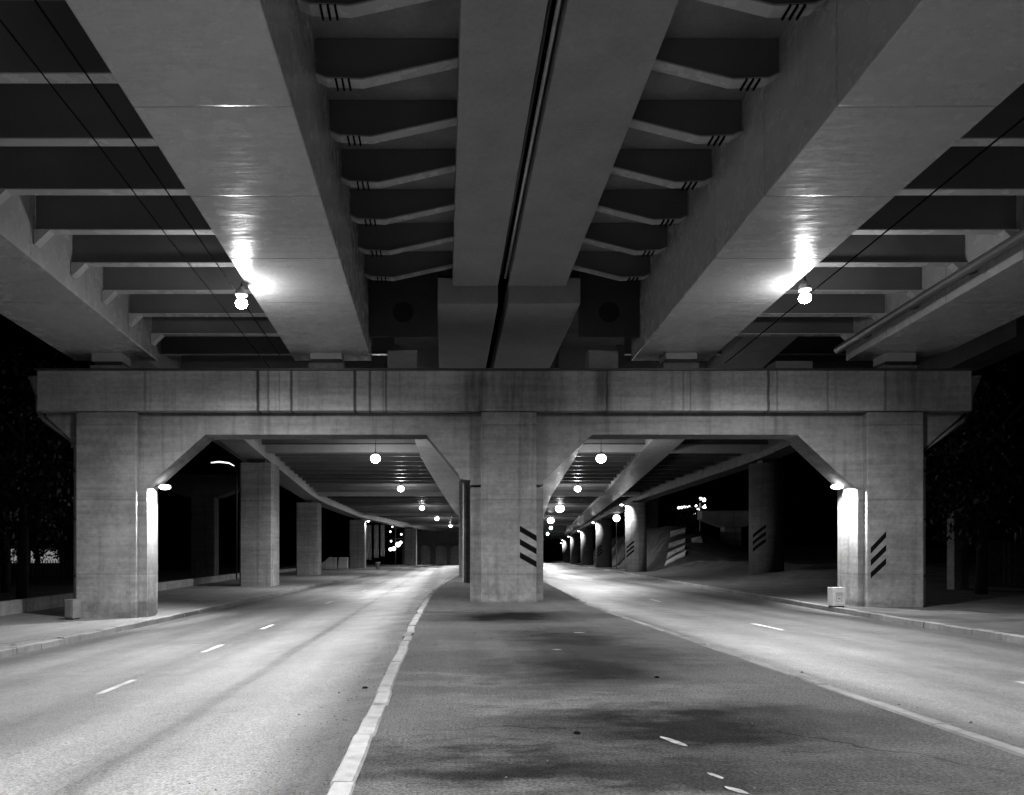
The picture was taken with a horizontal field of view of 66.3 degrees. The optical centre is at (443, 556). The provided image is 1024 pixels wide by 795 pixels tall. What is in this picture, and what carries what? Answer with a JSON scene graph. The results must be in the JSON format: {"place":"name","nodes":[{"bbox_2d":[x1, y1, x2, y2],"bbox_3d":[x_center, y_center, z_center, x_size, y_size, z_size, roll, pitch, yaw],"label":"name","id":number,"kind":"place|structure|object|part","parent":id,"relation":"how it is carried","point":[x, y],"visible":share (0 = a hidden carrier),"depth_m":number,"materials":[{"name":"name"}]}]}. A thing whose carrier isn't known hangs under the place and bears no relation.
{"place":"outdoors","nodes":[
{"label":"outdoors","id":0,"kind":"place"},
{"bbox_2d":[0,561,323,600],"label":"verge","id":1,"kind":"structure","parent":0,"point":[170,571],"depth_m":77.09,"materials":[{"name":"soil"}]},
{"bbox_2d":[0,434,73,592],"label":"leafy tree","id":2,"kind":"object","parent":1,"relation":"on","point":[6,573],"visible":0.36,"depth_m":47.93,"materials":[{"name":"black plant"}]},
{"bbox_2d":[0,502,73,579],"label":"house","id":3,"kind":"structure","parent":1,"relation":"on","point":[68,554],"depth_m":76.00,"materials":[{"name":"paint"}]},
{"bbox_2d":[31,551,44,562],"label":"window","id":4,"kind":"structure","parent":3,"relation":"in","point":[31,551],"depth_m":75.89,"materials":[{"name":"white"}]},
{"bbox_2d":[45,550,58,562],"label":"window","id":5,"kind":"structure","parent":3,"relation":"in","point":[51,553],"depth_m":75.89,"materials":[{"name":"white glass"}]},
{"bbox_2d":[0,500,73,581],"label":"leafy tree","id":6,"kind":"object","parent":1,"relation":"on","point":[39,551],"visible":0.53,"depth_m":67.75,"materials":[{"name":"black plant"}]},
{"bbox_2d":[0,560,73,582],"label":"picket fence","id":7,"kind":"object","parent":1,"relation":"on","point":[50,580],"visible":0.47,"depth_m":66.00,"materials":[{"name":"metal"}]},
{"bbox_2d":[0,342,77,599],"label":"leafy tree","id":8,"kind":"object","parent":1,"relation":"on","point":[20,510],"visible":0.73,"depth_m":35.77,"materials":[{"name":"black plant"}]},
{"bbox_2d":[163,474,239,577],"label":"hammerhead pier","id":9,"kind":"structure","parent":1,"relation":"on","point":[204,492],"depth_m":79.20,"materials":[{"name":"grey concrete"}]},
{"bbox_2d":[0,561,441,648],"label":"pavement","id":10,"kind":"structure","parent":0,"point":[17,629],"depth_m":35.44,"materials":[{"name":"concrete"}]},
{"bbox_2d":[64,599,80,619],"bbox_3d":[-12.622,1.830,26.494,0.368,0.740,0.380,0,0,17],"label":"utility cabinet","id":11,"kind":"object","parent":10,"relation":"on","point":[72,609],"visible":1,"depth_m":26.34,"materials":[{"name":"grey metal"}]},
{"bbox_3d":[-12.677,1.795,26.323,0.280,0.510,0.015,0,0,17],"label":"door","id":12,"kind":"part","parent":11,"relation":"part of","materials":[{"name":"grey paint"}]},
{"bbox_2d":[0,566,337,615],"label":"wall","id":13,"kind":"structure","parent":10,"relation":"on","point":[10,607],"depth_m":33.05,"materials":[{"name":"concrete"}]},
{"bbox_2d":[211,461,236,579],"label":"street lamp","id":14,"kind":"object","parent":10,"relation":"on","point":[236,508],"visible":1,"depth_m":69.93,"materials":[{"name":"metal"}]},
{"bbox_2d":[240,460,278,585],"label":"viaduct column","id":15,"kind":"structure","parent":10,"relation":"on","point":[259,522],"depth_m":56.00,"materials":[{"name":"concrete"}]},
{"bbox_2d":[296,501,320,574],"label":"viaduct column","id":16,"kind":"structure","parent":10,"relation":"on","point":[308,537],"depth_m":88.05,"materials":[{"name":"concrete"}]},
{"bbox_2d":[129,278,497,530],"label":"bridge deck","id":17,"kind":"structure","parent":16,"relation":"on","point":[348,477],"depth_m":55.65,"materials":[{"name":"concrete"}]},
{"bbox_2d":[366,525,371,559],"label":"pillar","id":18,"kind":"structure","parent":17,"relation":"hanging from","point":[368,542],"depth_m":134.01,"materials":[{"name":"grey concrete"}]},
{"bbox_2d":[370,439,380,462],"bbox_3d":[-4.550,-7.205,52.000,0.680,1.949,0.670,0,0,0],"label":"pendant lamp","id":19,"kind":"object","parent":17,"relation":"hanging from","point":[375,457],"visible":0.98,"depth_m":51.81,"materials":[{"name":"white glass"}]},
{"bbox_2d":[374,525,378,557],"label":"pillar","id":20,"kind":"structure","parent":17,"relation":"hanging from","point":[376,541],"depth_m":133.99,"materials":[{"name":"grey concrete"}]},
{"bbox_2d":[380,525,384,555],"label":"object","id":21,"kind":"object","parent":17,"relation":"hanging from","point":[382,551],"visible":1,"depth_m":133.92,"materials":[{"name":"grey concrete"}]},
{"bbox_2d":[397,484,403,491],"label":"pendant lamp","id":22,"kind":"object","parent":17,"relation":"hanging from","point":[400,488],"visible":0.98,"depth_m":77.78,"materials":[{"name":"white glass"}]},
{"bbox_2d":[321,556,336,568],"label":"concrete block","id":23,"kind":"structure","parent":10,"relation":"on","point":[330,562],"depth_m":117.20,"materials":[{"name":"concrete"}]},
{"bbox_2d":[338,557,347,568],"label":"concrete block","id":24,"kind":"structure","parent":10,"relation":"on","point":[342,562],"depth_m":118.10,"materials":[{"name":"grey concrete"}]},
{"bbox_2d":[349,518,365,567],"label":"viaduct column","id":25,"kind":"structure","parent":10,"relation":"on","point":[357,542],"depth_m":121.80,"materials":[{"name":"concrete"}]},
{"bbox_2d":[375,562,379,568],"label":"plastic bin","id":26,"kind":"object","parent":10,"relation":"on","point":[377,564],"visible":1,"depth_m":117.76,"materials":[{"name":"paint"}]},
{"bbox_2d":[389,526,401,564],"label":"lamp mast","id":27,"kind":"object","parent":10,"relation":"on","point":[397,544],"visible":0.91,"depth_m":159.39,"materials":[{"name":"metal"}]},
{"bbox_2d":[404,527,416,565],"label":"viaduct column","id":28,"kind":"structure","parent":10,"relation":"on","point":[410,546],"depth_m":154.60,"materials":[{"name":"concrete"}]},
{"bbox_2d":[402,531,458,564],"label":"arched building","id":29,"kind":"structure","parent":10,"relation":"on","point":[438,547],"depth_m":178.00,"materials":[{"name":"paint"}]},
{"bbox_2d":[34,350,974,617],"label":"bridge pier","id":30,"kind":"structure","parent":10,"relation":"on","point":[504,442],"depth_m":27.12,"materials":[{"name":"concrete"}]},
{"bbox_2d":[28,375,75,598],"bbox_3d":[-13.783,-2.115,27.600,1.815,8.430,0.680,0,0,0],"label":"drainpipe","id":31,"kind":"object","parent":30,"relation":"attached to","point":[41,415],"visible":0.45,"depth_m":27.51,"materials":[{"name":"metal"}]},
{"bbox_2d":[153,484,170,489],"bbox_3d":[-10.108,-2.480,27.950,0.640,0.187,0.298,0,0,0],"label":"wall lamp","id":32,"kind":"object","parent":30,"relation":"attached to","point":[164,487],"visible":1,"depth_m":27.86,"materials":[{"name":"glass"}]},
{"bbox_2d":[0,0,547,360],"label":"bridge deck","id":33,"kind":"structure","parent":30,"relation":"on","point":[337,176],"depth_m":17.82,"materials":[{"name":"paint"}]},
{"bbox_2d":[0,19,269,367],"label":"lamp wire","id":34,"kind":"object","parent":33,"relation":"hanging from","point":[14,38],"visible":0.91,"depth_m":14.43,"materials":[{"name":"black paint"}]},
{"bbox_2d":[34,0,281,357],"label":"lamp wire","id":35,"kind":"object","parent":33,"relation":"hanging from","point":[66,45],"visible":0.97,"depth_m":13.95,"materials":[{"name":"black paint"}]},
{"bbox_2d":[235,282,247,308],"bbox_3d":[-5.500,-7.094,21.200,0.340,0.716,0.340,0,0,0],"label":"pendant lamp","id":36,"kind":"object","parent":33,"relation":"hanging from","point":[241,293],"visible":1,"depth_m":21.10,"materials":[{"name":"white glass"}]},
{"bbox_2d":[500,0,561,278],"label":"gap pipe","id":37,"kind":"object","parent":33,"relation":"attached to","point":[549,30],"visible":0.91,"depth_m":17.58,"materials":[{"name":"metal"}]},
{"bbox_2d":[508,0,1023,360],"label":"bridge deck","id":38,"kind":"structure","parent":30,"relation":"on","point":[706,180],"depth_m":17.86,"materials":[{"name":"paint"}]},
{"bbox_2d":[798,276,811,302],"bbox_3d":[9.780,-7.209,21.100,0.340,0.716,0.340,0,0,0],"label":"pendant lamp","id":39,"kind":"object","parent":38,"relation":"hanging from","point":[804,286],"visible":1,"depth_m":21.00,"materials":[{"name":"white glass"}]},
{"bbox_2d":[725,117,1023,362],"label":"lamp wire","id":40,"kind":"object","parent":38,"relation":"hanging from","point":[969,162],"visible":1,"depth_m":16.59,"materials":[{"name":"black paint"}]},
{"bbox_2d":[834,228,1023,353],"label":"service pipe","id":41,"kind":"object","parent":38,"relation":"attached to","point":[972,267],"visible":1,"depth_m":22.15,"materials":[{"name":"metal"}]},
{"bbox_2d":[831,484,842,488],"bbox_3d":[14.238,-2.500,28.000,0.640,0.187,0.298,0,0,0],"label":"wall lamp","id":42,"kind":"object","parent":30,"relation":"attached to","point":[837,486],"visible":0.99,"depth_m":27.90,"materials":[{"name":"glass"}]},
{"bbox_2d":[923,375,981,605],"bbox_3d":[17.907,-2.290,27.600,2.165,8.080,0.680,0,0,0],"label":"drainpipe","id":43,"kind":"object","parent":30,"relation":"attached to","point":[962,421],"visible":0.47,"depth_m":27.51,"materials":[{"name":"metal"}]},
{"bbox_2d":[0,565,458,794],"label":"road","id":44,"kind":"structure","parent":0,"point":[179,714],"depth_m":10.60,"materials":[{"name":"grey asphalt"}]},
{"bbox_2d":[96,679,137,693],"bbox_3d":[-5.000,1.994,11.950,0.130,0.008,1.300,0,0,0],"label":"lane marking","id":45,"kind":"object","parent":44,"relation":"on","point":[115,687],"visible":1,"depth_m":11.86,"materials":[{"name":"paint"}]},
{"bbox_2d":[0,566,423,657],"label":"kerb","id":46,"kind":"structure","parent":44,"relation":"on","point":[22,648],"depth_m":24.69,"materials":[{"name":"grey concrete"}]},
{"bbox_2d":[202,644,224,651],"bbox_3d":[-5.000,1.995,16.900,0.130,0.008,1.400,0,0,0],"label":"lane marking","id":47,"kind":"object","parent":44,"relation":"on","point":[212,648],"visible":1,"depth_m":16.84,"materials":[{"name":"paint"}]},
{"bbox_2d":[188,577,1011,794],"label":"grit","id":48,"kind":"object","parent":44,"relation":"on","point":[321,785],"visible":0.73,"depth_m":8.06,"materials":[{"name":"grey gravel"}]},
{"bbox_2d":[56,558,580,638],"bbox_3d":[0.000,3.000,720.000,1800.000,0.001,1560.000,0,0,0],"label":"ground","id":49,"kind":"structure","parent":0,"point":[238,559],"depth_m":712.96,"materials":[{"name":"soil"}]},
{"bbox_2d":[0,268,1023,557],"label":"sky","id":50,"kind":"structure","parent":0,"point":[810,501],"materials":[{"name":"black"}]},
{"bbox_2d":[351,560,1023,794],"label":"median","id":51,"kind":"object","parent":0,"point":[538,704],"visible":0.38,"depth_m":7.37,"materials":[{"name":"asphalt"}]},
{"bbox_2d":[327,575,459,794],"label":"kerb","id":52,"kind":"structure","parent":51,"relation":"on","point":[344,779],"depth_m":7.29,"materials":[{"name":"concrete"}]},
{"bbox_2d":[459,481,462,574],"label":"viaduct column","id":53,"kind":"structure","parent":51,"relation":"on","point":[460,528],"depth_m":66.78,"materials":[{"name":"concrete"}]},
{"bbox_2d":[463,483,470,582],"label":"viaduct column","id":54,"kind":"structure","parent":51,"relation":"on","point":[466,533],"depth_m":46.80,"materials":[{"name":"concrete"}]},
{"bbox_2d":[660,736,686,745],"bbox_3d":[1.982,1.595,6.733,0.077,0.001,0.382,0,0,-18],"label":"paint mark","id":55,"kind":"object","parent":51,"relation":"on","point":[674,741],"visible":1,"depth_m":6.71,"materials":[{"name":"white paint"}]},
{"bbox_2d":[707,772,723,778],"bbox_3d":[1.976,1.595,5.670,0.050,0.001,0.175,0,0,-24],"label":"paint mark","id":56,"kind":"object","parent":51,"relation":"on","point":[715,775],"visible":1,"depth_m":5.67,"materials":[{"name":"white paint"}]},
{"bbox_2d":[724,786,748,793],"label":"paint mark","id":57,"kind":"object","parent":51,"relation":"on","point":[736,790],"visible":1,"depth_m":5.33,"materials":[{"name":"white paint"}]},
{"bbox_2d":[543,560,1023,748],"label":"road","id":58,"kind":"structure","parent":0,"point":[961,681],"depth_m":15.35,"materials":[{"name":"grey asphalt"}]},
{"bbox_2d":[562,541,563,561],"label":"viaduct column","id":59,"kind":"structure","parent":58,"relation":"on","point":[562,551],"depth_m":260.59,"materials":[{"name":"concrete"}]},
{"bbox_2d":[564,537,569,562],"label":"viaduct column","id":60,"kind":"structure","parent":58,"relation":"on","point":[566,549],"depth_m":224.95,"materials":[{"name":"concrete"}]},
{"bbox_2d":[543,580,1023,757],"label":"kerb","id":61,"kind":"structure","parent":58,"relation":"on","point":[1014,750],"depth_m":8.46,"materials":[{"name":"grey concrete"}]},
{"bbox_2d":[583,565,1023,644],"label":"kerb","id":62,"kind":"structure","parent":58,"relation":"on","point":[1001,636],"depth_m":23.57,"materials":[{"name":"grey concrete"}]},
{"bbox_2d":[575,556,1023,634],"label":"pavement","id":63,"kind":"structure","parent":0,"point":[994,620],"depth_m":28.19,"materials":[{"name":"concrete"}]},
{"bbox_2d":[570,533,580,564],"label":"viaduct column","id":64,"kind":"structure","parent":63,"relation":"on","point":[575,547],"depth_m":189.95,"materials":[{"name":"concrete"}]},
{"bbox_2d":[581,527,592,565],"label":"viaduct column","id":65,"kind":"structure","parent":63,"relation":"on","point":[586,545],"depth_m":154.95,"materials":[{"name":"concrete"}]},
{"bbox_2d":[596,518,611,567],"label":"viaduct column","id":66,"kind":"structure","parent":63,"relation":"on","point":[603,542],"depth_m":122.15,"materials":[{"name":"concrete"}]},
{"bbox_2d":[613,515,619,568],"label":"street lamp","id":67,"kind":"object","parent":63,"relation":"on","point":[616,518],"visible":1,"depth_m":110.44,"materials":[{"name":"metal"}]},
{"bbox_2d":[625,501,646,571],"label":"viaduct column","id":68,"kind":"structure","parent":63,"relation":"on","point":[635,536],"depth_m":88.18,"materials":[{"name":"concrete"}]},
{"bbox_2d":[827,587,844,608],"bbox_3d":[13.650,1.450,27.094,0.448,0.740,0.370,0,0,-2],"label":"utility cabinet","id":69,"kind":"object","parent":63,"relation":"on","point":[836,596],"visible":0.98,"depth_m":26.92,"materials":[{"name":"metal"}]},
{"bbox_3d":[13.657,1.415,26.917,0.360,0.510,0.015,0,0,-2],"label":"door","id":70,"kind":"part","parent":69,"relation":"part of","materials":[{"name":"paint"}]},
{"bbox_2d":[593,526,1023,612],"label":"embankment","id":71,"kind":"structure","parent":0,"point":[814,567],"depth_m":77.05,"materials":[{"name":"grey concrete"}]},
{"bbox_2d":[647,498,657,528],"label":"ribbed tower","id":72,"kind":"structure","parent":71,"relation":"on","point":[652,513],"depth_m":149.07,"materials":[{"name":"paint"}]},
{"bbox_2d":[665,549,686,565],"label":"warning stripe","id":73,"kind":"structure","parent":71,"relation":"on","point":[677,556],"depth_m":88.11,"materials":[{"name":"white paint"}]},
{"bbox_2d":[668,538,684,549],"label":"paving slab","id":74,"kind":"structure","parent":71,"relation":"on","point":[675,543],"depth_m":94.35,"materials":[{"name":"grey concrete"}]},
{"bbox_2d":[667,545,685,558],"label":"painted stripe","id":75,"kind":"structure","parent":71,"relation":"on","point":[673,552],"depth_m":91.05,"materials":[{"name":"paint"}]},
{"bbox_2d":[670,528,684,538],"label":"paving slab","id":76,"kind":"structure","parent":71,"relation":"on","point":[674,533],"depth_m":98.25,"materials":[{"name":"grey concrete"}]},
{"bbox_2d":[677,497,705,530],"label":"flood lamp","id":77,"kind":"object","parent":71,"relation":"on","point":[701,498],"visible":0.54,"depth_m":139.47,"materials":[{"name":"white"}]},
{"bbox_2d":[672,495,711,529],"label":"leafy tree","id":78,"kind":"object","parent":71,"relation":"on","point":[694,520],"visible":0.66,"depth_m":117.90,"materials":[{"name":"black plant"}]},
{"bbox_2d":[691,536,701,542],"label":"paving slab","id":79,"kind":"structure","parent":71,"relation":"on","point":[698,539],"depth_m":93.79,"materials":[{"name":"grey concrete"}]},
{"bbox_2d":[697,510,748,546],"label":"hammerhead pier","id":80,"kind":"structure","parent":71,"relation":"on","point":[730,523],"depth_m":109.00,"materials":[{"name":"grey concrete"}]},
{"bbox_2d":[749,460,783,574],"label":"viaduct column","id":81,"kind":"structure","parent":71,"relation":"on","point":[766,516],"depth_m":55.98,"materials":[{"name":"concrete"}]},
{"bbox_2d":[490,278,1023,540],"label":"bridge deck","id":82,"kind":"structure","parent":81,"relation":"on","point":[538,327],"depth_m":36.00,"materials":[{"name":"paint"}]},
{"bbox_2d":[547,516,553,522],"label":"pendant lamp","id":83,"kind":"object","parent":82,"relation":"hanging from","point":[550,519],"visible":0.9,"depth_m":130.63,"materials":[{"name":"white"}]},
{"bbox_2d":[556,504,563,511],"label":"pendant lamp","id":84,"kind":"object","parent":82,"relation":"hanging from","point":[559,507],"visible":0.76,"depth_m":103.61,"materials":[{"name":"white glass"}]},
{"bbox_2d":[574,481,580,491],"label":"pendant lamp","id":85,"kind":"object","parent":82,"relation":"hanging from","point":[577,488],"visible":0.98,"depth_m":77.80,"materials":[{"name":"white glass"}]},
{"bbox_2d":[596,452,605,462],"bbox_3d":[10.500,-7.205,52.000,0.680,1.949,0.670,0,0,0],"label":"pendant lamp","id":86,"kind":"object","parent":82,"relation":"hanging from","point":[601,457],"visible":0.99,"depth_m":51.78,"materials":[{"name":"white glass"}]},
{"bbox_2d":[947,508,968,589],"bbox_3d":[26.575,-0.345,40.300,0.750,4.290,0.600,0,0,0],"label":"concrete post","id":87,"kind":"object","parent":71,"relation":"on","point":[958,565],"visible":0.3,"depth_m":40.00,"materials":[{"name":"grey concrete"}]},
{"bbox_2d":[923,421,1023,545],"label":"leafy tree","id":88,"kind":"object","parent":71,"relation":"on","point":[953,471],"visible":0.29,"depth_m":49.13,"materials":[{"name":"black plant"}]},
{"bbox_2d":[926,357,1023,593],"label":"leafy tree","id":89,"kind":"object","parent":71,"relation":"on","point":[979,500],"visible":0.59,"depth_m":36.23,"materials":[{"name":"black plant"}]},
{"bbox_2d":[988,527,1023,585],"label":"board fence","id":90,"kind":"object","parent":71,"relation":"on","point":[1014,563],"visible":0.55,"depth_m":41.99,"materials":[{"name":"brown wood"}]}
]}

